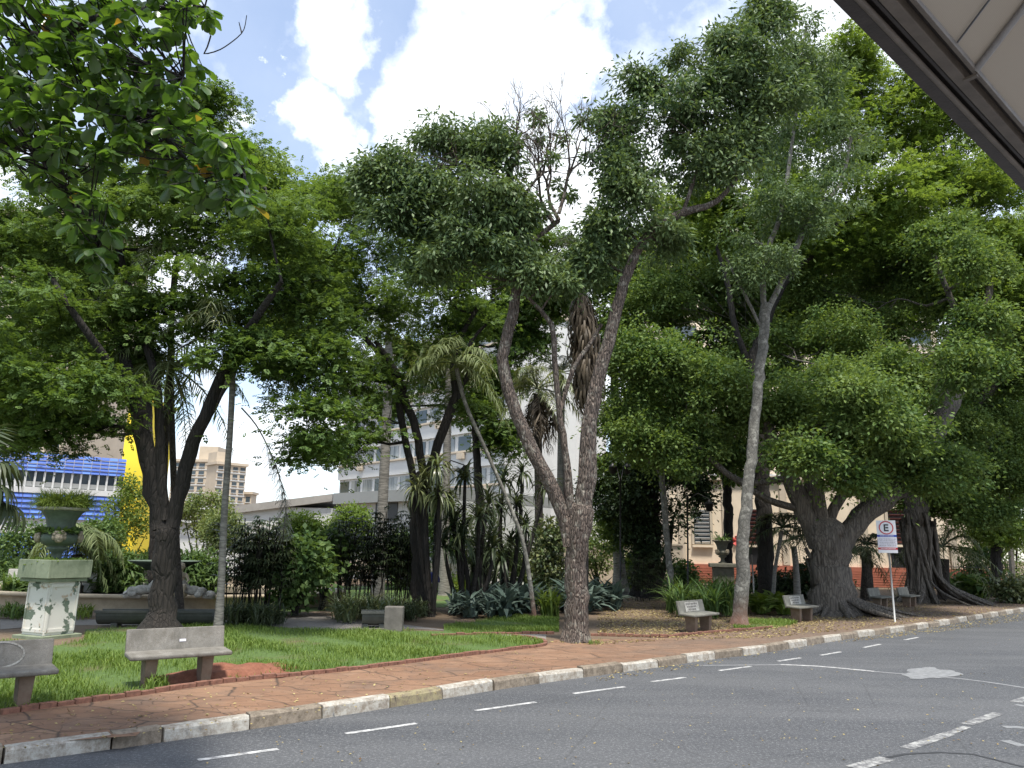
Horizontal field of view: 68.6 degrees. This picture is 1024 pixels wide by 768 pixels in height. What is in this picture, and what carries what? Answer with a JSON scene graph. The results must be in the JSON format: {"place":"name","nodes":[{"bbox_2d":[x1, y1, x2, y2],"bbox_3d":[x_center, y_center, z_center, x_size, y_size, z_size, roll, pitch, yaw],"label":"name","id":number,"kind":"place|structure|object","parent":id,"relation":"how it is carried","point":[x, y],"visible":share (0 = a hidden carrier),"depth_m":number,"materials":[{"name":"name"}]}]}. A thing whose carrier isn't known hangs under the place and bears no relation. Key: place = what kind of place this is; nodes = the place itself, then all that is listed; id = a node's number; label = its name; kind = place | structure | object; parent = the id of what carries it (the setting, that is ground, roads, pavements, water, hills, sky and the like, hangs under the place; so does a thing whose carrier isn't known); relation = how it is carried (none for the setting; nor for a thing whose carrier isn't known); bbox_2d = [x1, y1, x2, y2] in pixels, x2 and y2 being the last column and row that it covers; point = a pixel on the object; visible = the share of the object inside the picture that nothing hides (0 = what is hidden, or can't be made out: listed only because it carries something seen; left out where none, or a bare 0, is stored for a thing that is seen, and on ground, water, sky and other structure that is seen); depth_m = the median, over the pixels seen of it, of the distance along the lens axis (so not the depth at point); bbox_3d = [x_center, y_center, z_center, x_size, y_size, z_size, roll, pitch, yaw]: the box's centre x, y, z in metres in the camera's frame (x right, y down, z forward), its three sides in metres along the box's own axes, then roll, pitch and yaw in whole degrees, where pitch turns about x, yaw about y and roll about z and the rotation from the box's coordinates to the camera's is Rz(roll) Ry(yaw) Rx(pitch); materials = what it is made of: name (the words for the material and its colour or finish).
{"place":"outdoors","nodes":[
{"label":"outdoors","id":0,"kind":"place"},
{"bbox_2d":[0,622,542,708],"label":"lawn","id":1,"kind":"structure","parent":0,"point":[223,658],"depth_m":14.20,"materials":[{"name":"plant"}]},
{"bbox_2d":[0,424,32,536],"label":"fan palm","id":2,"kind":"object","parent":1,"relation":"on","point":[7,508],"visible":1,"depth_m":12.26,"materials":[{"name":"plant"}]},
{"bbox_2d":[0,0,268,286],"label":"almond tree","id":3,"kind":"object","parent":1,"relation":"on","point":[126,112],"visible":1,"depth_m":6.68,"materials":[{"name":"green plant"}]},
{"bbox_2d":[0,75,408,628],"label":"rain tree","id":4,"kind":"object","parent":1,"relation":"on","point":[24,376],"visible":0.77,"depth_m":17.99,"materials":[{"name":"green plant"}]},
{"bbox_2d":[144,297,311,625],"bbox_3d":[-6.974,1.794,18.286,4.074,8.206,3.648,8,-14,-28],"label":"palm tree","id":5,"kind":"object","parent":1,"relation":"on","point":[219,614],"visible":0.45,"depth_m":18.11,"materials":[{"name":"plant"}]},
{"bbox_2d":[241,408,293,543],"bbox_3d":[-5.870,2.181,17.930,1.517,3.278,0.304,1,-12,0],"label":"hanging branch","id":6,"kind":"object","parent":5,"relation":"hanging from","point":[279,484],"visible":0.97,"depth_m":17.84,"materials":[{"name":"green plant"}]},
{"bbox_2d":[161,662,295,683],"bbox_3d":[-4.455,4.419,11.623,0.840,0.190,2.500,-11,-17,42],"label":"earth mound","id":7,"kind":"object","parent":1,"relation":"on","point":[220,670],"visible":0.66,"depth_m":11.48,"materials":[{"name":"soil"}]},
{"bbox_2d":[0,634,547,714],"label":"brick edging","id":8,"kind":"object","parent":1,"relation":"on","point":[51,704],"visible":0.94,"depth_m":11.05,"materials":[{"name":"brick"}]},
{"bbox_2d":[0,616,545,639],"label":"garden path","id":9,"kind":"structure","parent":0,"point":[313,622],"depth_m":19.22,"materials":[{"name":"concrete"}]},
{"bbox_2d":[213,596,298,626],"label":"dark tuft","id":10,"kind":"object","parent":9,"relation":"on","point":[256,614],"visible":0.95,"depth_m":18.69,"materials":[{"name":"plant"}]},
{"bbox_2d":[384,606,403,631],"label":"cement block","id":11,"kind":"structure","parent":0,"point":[393,618],"depth_m":18.11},
{"bbox_2d":[227,584,641,612],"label":"grass","id":12,"kind":"structure","parent":0,"point":[440,602],"depth_m":30.77,"materials":[{"name":"plant"}]},
{"bbox_2d":[267,508,328,541],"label":"hedge tree","id":13,"kind":"object","parent":12,"relation":"on","point":[300,521],"visible":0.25,"depth_m":34.91,"materials":[{"name":"green plant"}]},
{"bbox_2d":[302,519,357,609],"bbox_3d":[-6.215,5.836,24.316,2.465,2.984,2.671,1,-12,0],"label":"shrub","id":14,"kind":"object","parent":12,"relation":"on","point":[333,530],"visible":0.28,"depth_m":24.07,"materials":[{"name":"green plant"}]},
{"bbox_2d":[322,499,376,589],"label":"hedge tree","id":15,"kind":"object","parent":12,"relation":"on","point":[360,512],"visible":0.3,"depth_m":35.86,"materials":[{"name":"green plant"}]},
{"bbox_2d":[327,506,397,600],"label":"cane palm","id":16,"kind":"object","parent":12,"relation":"on","point":[366,552],"visible":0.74,"depth_m":24.46,"materials":[{"name":"green plant"}]},
{"bbox_2d":[355,301,430,599],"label":"palm tree","id":17,"kind":"object","parent":12,"relation":"on","point":[383,488],"visible":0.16,"depth_m":29.87,"materials":[{"name":"plant"}]},
{"bbox_2d":[417,343,498,595],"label":"palm tree","id":18,"kind":"object","parent":12,"relation":"on","point":[443,586],"visible":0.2,"depth_m":33.70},
{"bbox_2d":[347,223,613,585],"bbox_3d":[-1.103,0.364,38.587,15.312,19.990,7.817,1,-12,0],"label":"park tree","id":19,"kind":"object","parent":12,"relation":"on","point":[531,337],"visible":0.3,"depth_m":38.48,"materials":[{"name":"green plant"}]},
{"bbox_2d":[528,354,601,582],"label":"palm tree","id":20,"kind":"object","parent":12,"relation":"on","point":[559,453],"visible":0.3,"depth_m":40.07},
{"bbox_2d":[443,613,559,632],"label":"grass","id":21,"kind":"structure","parent":0,"point":[552,622],"depth_m":19.48,"materials":[{"name":"plant"}]},
{"bbox_2d":[404,335,536,615],"bbox_3d":[-1.673,2.804,22.916,3.728,8.447,3.412,-10,-17,41],"label":"palm tree","id":22,"kind":"object","parent":21,"relation":"on","point":[457,371],"visible":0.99,"depth_m":23.28,"materials":[{"name":"grey plant"}]},
{"bbox_2d":[534,587,565,616],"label":"yellow green clump","id":23,"kind":"object","parent":21,"relation":"on","point":[549,605],"visible":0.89,"depth_m":22.41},
{"bbox_2d":[0,612,1023,767],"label":"road","id":24,"kind":"structure","parent":0,"point":[628,731],"depth_m":9.53,"materials":[{"name":"asphalt"}]},
{"bbox_2d":[902,667,962,678],"bbox_3d":[7.707,5.379,13.969,1.841,0.001,0.913,9,-15,-33],"label":"road patch","id":25,"kind":"object","parent":24,"relation":"on","point":[923,672],"visible":1,"depth_m":13.94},
{"bbox_2d":[0,601,1023,747],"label":"pavement","id":26,"kind":"structure","parent":0,"point":[555,655],"depth_m":11.21,"materials":[{"name":"brick"}]},
{"bbox_2d":[876,520,897,621],"bbox_3d":[11.958,5.953,23.759,0.557,3.218,0.070,-4,-13,21],"label":"parking sign","id":27,"kind":"object","parent":26,"relation":"on","point":[886,536],"visible":1,"depth_m":23.94,"materials":[{"name":"metal"}]},
{"bbox_2d":[0,567,1023,746],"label":"park ground","id":28,"kind":"structure","parent":0,"point":[438,620],"depth_m":22.35,"materials":[{"name":"soil"}]},
{"bbox_2d":[0,512,50,565],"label":"shrub","id":29,"kind":"object","parent":28,"relation":"on","point":[17,540],"visible":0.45,"depth_m":36.36,"materials":[{"name":"green plant"}]},
{"bbox_2d":[0,638,58,706],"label":"stone bench","id":30,"kind":"object","parent":28,"relation":"on","point":[23,663],"visible":0.89,"depth_m":9.24,"materials":[{"name":"stone"}]},
{"bbox_2d":[12,581,81,639],"bbox_3d":[-9.842,4.808,16.038,0.918,1.166,0.918,-4,-14,23],"label":"pedestal","id":31,"kind":"object","parent":28,"relation":"on","point":[50,610],"visible":0.94,"depth_m":15.79,"materials":[{"name":"white concrete"}]},
{"bbox_2d":[17,559,92,581],"bbox_3d":[-9.858,4.018,16.213,0.990,0.452,0.990,-4,-14,23],"label":"planter box","id":32,"kind":"object","parent":31,"relation":"on","point":[33,570],"visible":0.89,"depth_m":15.86,"materials":[{"name":"green concrete"}]},
{"bbox_2d":[33,506,89,558],"bbox_3d":[-9.866,3.319,16.368,1.007,1.240,1.007,1,-12,0],"label":"garden urn","id":33,"kind":"object","parent":32,"relation":"in","point":[56,542],"visible":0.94,"depth_m":16.16,"materials":[{"name":"green paint"}]},
{"bbox_2d":[22,485,110,512],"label":"urn grass","id":34,"kind":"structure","parent":33,"relation":"in","point":[69,499],"depth_m":16.23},
{"bbox_2d":[0,452,125,558],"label":"office building","id":35,"kind":"structure","parent":28,"relation":"on","point":[95,477],"depth_m":70.96,"materials":[{"name":"blue glass"}]},
{"bbox_2d":[0,210,146,461],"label":"cream apartment block","id":36,"kind":"structure","parent":28,"relation":"on","point":[115,444],"depth_m":105.61,"materials":[{"name":"beige concrete"}]},
{"bbox_2d":[25,523,125,593],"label":"palm tree","id":37,"kind":"object","parent":28,"relation":"on","point":[93,538],"visible":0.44,"depth_m":28.41,"materials":[{"name":"plant"}]},
{"bbox_2d":[0,215,197,593],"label":"park tree","id":38,"kind":"object","parent":28,"relation":"on","point":[90,287],"visible":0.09,"depth_m":30.33,"materials":[{"name":"green plant"}]},
{"bbox_2d":[73,510,138,565],"bbox_3d":[-21.611,8.333,38.654,3.192,3.770,4.253,-10,-17,42],"label":"shrub","id":39,"kind":"object","parent":28,"relation":"on","point":[109,527],"visible":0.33,"depth_m":39.10,"materials":[{"name":"green plant"}]},
{"bbox_2d":[82,543,147,591],"bbox_3d":[-15.833,7.815,29.784,3.411,3.038,3.811,1,-12,0],"label":"shrub","id":40,"kind":"object","parent":28,"relation":"on","point":[131,575],"visible":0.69,"depth_m":29.38,"materials":[{"name":"green plant"}]},
{"bbox_2d":[92,468,148,553],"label":"shrub","id":41,"kind":"object","parent":28,"relation":"on","point":[127,492],"visible":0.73,"depth_m":42.98,"materials":[{"name":"green plant"}]},
{"bbox_2d":[119,402,176,556],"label":"stair tower","id":42,"kind":"structure","parent":28,"relation":"on","point":[132,461],"depth_m":79.95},
{"bbox_2d":[94,609,214,627],"bbox_3d":[-8.660,5.733,18.348,2.710,0.412,0.640,3,-13,-10],"label":"trough planter","id":43,"kind":"object","parent":28,"relation":"on","point":[116,618],"visible":0.53,"depth_m":18.08,"materials":[{"name":"concrete"}]},
{"bbox_2d":[85,344,249,478],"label":"palm tree","id":44,"kind":"object","parent":28,"relation":"on","point":[178,384],"visible":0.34,"depth_m":20.64,"materials":[{"name":"plant"}]},
{"bbox_2d":[94,231,249,608],"bbox_3d":[-9.355,0.746,20.099,4.526,10.990,3.459,10,-15,-36],"label":"palm tree","id":45,"kind":"object","parent":28,"relation":"on","point":[179,597],"visible":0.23,"depth_m":20.00,"materials":[{"name":"plant"}]},
{"bbox_2d":[0,560,344,609],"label":"fountain","id":46,"kind":"object","parent":28,"relation":"on","point":[110,600],"visible":0.27,"depth_m":22.93,"materials":[{"name":"green paint"}]},
{"bbox_2d":[124,625,231,687],"bbox_3d":[-4.829,3.965,10.862,1.380,0.809,0.541,10,-15,-35],"label":"stone bench","id":47,"kind":"object","parent":28,"relation":"on","point":[150,648],"visible":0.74,"depth_m":10.92,"materials":[{"name":"stone"}]},
{"bbox_2d":[169,446,225,504],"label":"apartment tower","id":48,"kind":"structure","parent":28,"relation":"on","point":[198,477],"depth_m":149.54,"materials":[{"name":"beige concrete"}]},
{"bbox_2d":[180,542,237,591],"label":"shrub","id":49,"kind":"object","parent":28,"relation":"on","point":[200,573],"visible":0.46,"depth_m":29.98,"materials":[{"name":"green plant"}]},
{"bbox_2d":[180,488,238,552],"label":"shrub","id":50,"kind":"object","parent":28,"relation":"on","point":[189,509],"visible":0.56,"depth_m":43.80,"materials":[{"name":"green plant"}]},
{"bbox_2d":[188,501,250,560],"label":"hedge tree","id":51,"kind":"object","parent":28,"relation":"on","point":[207,532],"visible":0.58,"depth_m":36.86,"materials":[{"name":"green plant"}]},
{"bbox_2d":[204,452,248,505],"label":"apartment tower","id":52,"kind":"structure","parent":28,"relation":"on","point":[215,470],"depth_m":143.66,"materials":[{"name":"beige concrete"}]},
{"bbox_2d":[207,515,298,610],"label":"cane palm","id":53,"kind":"object","parent":28,"relation":"on","point":[249,570],"visible":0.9,"depth_m":21.31,"materials":[{"name":"green plant"}]},
{"bbox_2d":[180,494,340,574],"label":"white hall","id":54,"kind":"structure","parent":28,"relation":"on","point":[267,510],"depth_m":51.14,"materials":[{"name":"paint"}]},
{"bbox_2d":[179,139,373,534],"bbox_3d":[-9.410,-1.248,30.997,8.585,19.601,5.786,1,-12,0],"label":"park tree","id":55,"kind":"object","parent":28,"relation":"on","point":[276,183],"visible":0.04,"depth_m":31.69,"materials":[{"name":"green plant"}]},
{"bbox_2d":[250,523,350,615],"bbox_3d":[-6.176,5.588,22.044,2.927,3.010,2.888,1,-12,0],"label":"bush","id":56,"kind":"object","parent":28,"relation":"on","point":[316,569],"visible":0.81,"depth_m":21.67,"materials":[{"name":"green plant"}]},
{"bbox_2d":[322,588,413,622],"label":"dark tuft","id":57,"kind":"object","parent":28,"relation":"on","point":[345,609],"visible":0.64,"depth_m":20.50,"materials":[{"name":"plant"}]},
{"bbox_2d":[265,162,526,615],"bbox_3d":[-4.018,-0.140,24.856,7.926,14.985,7.612,-7,-15,33],"label":"rain tree","id":58,"kind":"object","parent":28,"relation":"on","point":[384,311],"visible":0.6,"depth_m":24.75,"materials":[{"name":"green plant"}]},
{"bbox_2d":[367,502,429,604],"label":"cane palm","id":59,"kind":"object","parent":28,"relation":"on","point":[402,555],"visible":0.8,"depth_m":24.51,"materials":[{"name":"green plant"}]},
{"bbox_2d":[394,451,462,616],"bbox_3d":[-2.545,4.491,22.581,2.248,4.960,1.846,-9,-16,37],"label":"dracaena","id":60,"kind":"object","parent":28,"relation":"on","point":[438,499],"visible":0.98,"depth_m":22.61,"materials":[{"name":"green plant"}]},
{"bbox_2d":[333,487,552,582],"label":"annex hall","id":61,"kind":"structure","parent":28,"relation":"on","point":[395,499],"depth_m":47.56,"materials":[{"name":"grey concrete"}]},
{"bbox_2d":[440,587,501,618],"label":"silver bromeliads","id":62,"kind":"object","parent":28,"relation":"on","point":[469,606],"visible":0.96,"depth_m":22.24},
{"bbox_2d":[337,322,606,542],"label":"white apartment block","id":63,"kind":"structure","parent":28,"relation":"on","point":[368,476],"depth_m":67.75,"materials":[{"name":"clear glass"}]},
{"bbox_2d":[428,458,517,612],"bbox_3d":[-1.467,4.924,24.484,3.170,5.010,2.690,-3,-13,16],"label":"dracaena","id":64,"kind":"object","parent":28,"relation":"on","point":[473,581],"visible":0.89,"depth_m":24.16,"materials":[{"name":"green plant"}]},
{"bbox_2d":[471,578,548,618],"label":"silver bromeliads","id":65,"kind":"object","parent":28,"relation":"on","point":[514,599],"visible":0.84,"depth_m":23.24,"materials":[{"name":"plant"}]},
{"bbox_2d":[481,456,563,588],"bbox_3d":[0.397,5.198,26.588,3.373,5.432,2.821,1,-12,0],"label":"dracaena","id":66,"kind":"object","parent":28,"relation":"on","point":[524,523],"visible":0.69,"depth_m":26.53,"materials":[{"name":"green plant"}]},
{"bbox_2d":[509,513,566,594],"bbox_3d":[1.305,6.799,29.293,3.159,3.529,2.952,1,-12,0],"label":"shrub","id":67,"kind":"object","parent":28,"relation":"on","point":[546,556],"visible":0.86,"depth_m":28.92,"materials":[{"name":"green plant"}]},
{"bbox_2d":[495,363,581,541],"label":"palm tree","id":68,"kind":"object","parent":28,"relation":"on","point":[540,413],"visible":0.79,"depth_m":32.23,"materials":[{"name":"plant"}]},
{"bbox_2d":[303,0,843,643],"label":"forked tree","id":69,"kind":"object","parent":28,"relation":"on","point":[463,218],"visible":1,"depth_m":18.83,"materials":[{"name":"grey plant"}]},
{"bbox_2d":[551,231,628,625],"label":"palm tree","id":70,"kind":"object","parent":28,"relation":"on","point":[583,326],"visible":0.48,"depth_m":21.97,"materials":[{"name":"plant"}]},
{"bbox_2d":[547,576,636,612],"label":"silver bromeliads","id":71,"kind":"object","parent":28,"relation":"on","point":[609,595],"visible":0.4,"depth_m":25.95,"materials":[{"name":"plant"}]},
{"bbox_2d":[588,521,612,581],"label":"shrub","id":72,"kind":"object","parent":28,"relation":"on","point":[596,565],"visible":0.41,"depth_m":46.39,"materials":[{"name":"green plant"}]},
{"bbox_2d":[616,555,662,601],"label":"cane palm","id":73,"kind":"object","parent":28,"relation":"on","point":[643,575],"visible":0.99,"depth_m":31.56,"materials":[{"name":"green plant"}]},
{"bbox_2d":[573,450,733,598],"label":"tree","id":74,"kind":"object","parent":28,"relation":"on","point":[632,501],"visible":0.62,"depth_m":33.74,"materials":[{"name":"green plant"}]},
{"bbox_2d":[600,323,709,600],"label":"slim tree","id":75,"kind":"object","parent":28,"relation":"on","point":[667,542],"visible":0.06,"depth_m":29.76,"materials":[{"name":"grey plant"}]},
{"bbox_2d":[562,197,780,596],"bbox_3d":[7.812,-0.071,37.105,11.436,20.545,7.420,1,-12,0],"label":"park tree","id":76,"kind":"object","parent":28,"relation":"on","point":[603,319],"visible":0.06,"depth_m":36.57,"materials":[{"name":"green plant"}]},
{"bbox_2d":[591,626,772,637],"bbox_3d":[4.751,6.279,19.015,6.009,0.076,1.010,7,-14,-27],"label":"brick edging","id":77,"kind":"object","parent":28,"relation":"on","point":[670,636],"visible":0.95,"depth_m":18.21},
{"bbox_2d":[661,558,709,593],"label":"shrub","id":78,"kind":"object","parent":28,"relation":"on","point":[683,569],"visible":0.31,"depth_m":37.54,"materials":[{"name":"green plant"}]},
{"bbox_2d":[676,599,719,632],"bbox_3d":[4.862,6.079,19.613,0.541,0.809,1.380,-10,-17,41],"label":"stone bench","id":79,"kind":"object","parent":28,"relation":"on","point":[691,611],"visible":0.88,"depth_m":19.59,"materials":[{"name":"stone"}]},
{"bbox_2d":[641,572,759,618],"bbox_3d":[6.586,7.141,25.842,4.604,1.413,7.007,1,-12,0],"label":"lily clump","id":80,"kind":"object","parent":28,"relation":"on","point":[718,597],"visible":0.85,"depth_m":24.20,"materials":[{"name":"plant"}]},
{"bbox_2d":[659,226,811,562],"bbox_3d":[10.920,0.810,39.367,9.761,19.941,8.741,1,-12,0],"label":"park tree","id":81,"kind":"object","parent":28,"relation":"on","point":[728,483],"visible":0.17,"depth_m":37.57,"materials":[{"name":"green plant"}]},
{"bbox_2d":[748,589,805,614],"bbox_3d":[9.354,7.796,26.972,2.522,0.704,5.280,-3,-13,19],"label":"broad leaf bed","id":82,"kind":"object","parent":28,"relation":"on","point":[765,602],"visible":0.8,"depth_m":25.21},
{"bbox_2d":[749,511,806,593],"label":"palm tree","id":83,"kind":"object","parent":28,"relation":"on","point":[776,519],"visible":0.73,"depth_m":29.25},
{"bbox_2d":[757,526,810,594],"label":"palm tree","id":84,"kind":"object","parent":28,"relation":"on","point":[796,576],"visible":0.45,"depth_m":31.04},
{"bbox_2d":[551,597,1023,644],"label":"leaf litter","id":85,"kind":"object","parent":28,"relation":"on","point":[672,631],"visible":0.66,"depth_m":21.71,"materials":[{"name":"plant"}]},
{"bbox_2d":[686,0,901,624],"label":"slender tree","id":86,"kind":"object","parent":28,"relation":"on","point":[815,209],"visible":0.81,"depth_m":23.96,"materials":[{"name":"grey plant"}]},
{"bbox_2d":[570,205,1023,619],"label":"fig tree","id":87,"kind":"object","parent":28,"relation":"on","point":[850,421],"visible":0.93,"depth_m":26.80,"materials":[{"name":"green plant"}]},
{"bbox_2d":[782,594,818,621],"bbox_3d":[8.942,6.951,23.215,1.380,0.809,0.541,13,-17,-43],"label":"stone bench","id":88,"kind":"object","parent":28,"relation":"on","point":[798,606],"visible":0.88,"depth_m":23.21,"materials":[{"name":"stone"}]},
{"bbox_2d":[782,556,860,599],"bbox_3d":[14.229,9.344,34.950,3.860,3.182,3.212,-6,-14,28],"label":"shrub","id":89,"kind":"object","parent":28,"relation":"on","point":[804,573],"visible":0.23,"depth_m":34.84,"materials":[{"name":"green plant"}]},
{"bbox_2d":[643,18,1023,594],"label":"tree","id":90,"kind":"object","parent":28,"relation":"on","point":[953,178],"visible":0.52,"depth_m":32.74,"materials":[{"name":"green plant"}]},
{"bbox_2d":[667,476,1001,587],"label":"peach house","id":91,"kind":"structure","parent":28,"relation":"on","point":[702,555],"depth_m":51.83,"materials":[{"name":"paint"}]},
{"bbox_2d":[691,508,713,546],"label":"window","id":92,"kind":"structure","parent":91,"relation":"in","point":[703,532],"depth_m":52.58,"materials":[{"name":"grey glass"}]},
{"bbox_2d":[719,172,1009,511],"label":"park tree","id":93,"kind":"object","parent":28,"relation":"on","point":[902,322],"visible":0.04,"depth_m":40.52,"materials":[{"name":"green plant"}]},
{"bbox_2d":[854,533,905,600],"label":"palm tree","id":94,"kind":"object","parent":28,"relation":"on","point":[866,577],"visible":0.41,"depth_m":34.79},
{"bbox_2d":[883,526,1004,602],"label":"palm tree","id":95,"kind":"object","parent":28,"relation":"on","point":[946,569],"visible":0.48,"depth_m":36.68,"materials":[{"name":"plant"}]},
{"bbox_2d":[887,297,1023,605],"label":"fig tree","id":96,"kind":"object","parent":28,"relation":"on","point":[986,426],"visible":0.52,"depth_m":34.06,"materials":[{"name":"green plant"}]},
{"bbox_2d":[907,206,1023,597],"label":"park tree","id":97,"kind":"object","parent":28,"relation":"on","point":[996,543],"visible":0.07,"depth_m":39.81,"materials":[{"name":"green plant"}]},
{"bbox_2d":[934,568,996,598],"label":"broad leaf plant","id":98,"kind":"object","parent":28,"relation":"on","point":[963,582],"visible":0.64,"depth_m":37.68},
{"bbox_2d":[950,540,1021,584],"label":"shrub","id":99,"kind":"object","parent":28,"relation":"on","point":[985,552],"visible":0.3,"depth_m":44.65,"materials":[{"name":"green plant"}]},
{"bbox_2d":[976,569,1023,603],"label":"shrub","id":100,"kind":"object","parent":28,"relation":"on","point":[1011,588],"visible":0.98,"depth_m":34.56,"materials":[{"name":"green plant"}]},
{"bbox_2d":[0,0,1023,560],"label":"sky","id":101,"kind":"structure","parent":0,"point":[327,79],"materials":[{"name":"white"}]},
{"bbox_2d":[833,0,1023,190],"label":"awning","id":102,"kind":"object","parent":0,"point":[960,63],"visible":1,"depth_m":2.97,"materials":[{"name":"grey paint"}]},
{"label":"ground","id":103,"kind":"structure","parent":0,"visible":0},
{"bbox_2d":[0,607,1023,763],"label":"kerb","id":104,"kind":"structure","parent":103,"relation":"on","point":[54,747],"depth_m":9.96,"materials":[{"name":"concrete"}]},
{"bbox_2d":[541,314,576,526],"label":"white slab block","id":105,"kind":"structure","parent":103,"relation":"on","point":[571,423],"depth_m":64.75,"materials":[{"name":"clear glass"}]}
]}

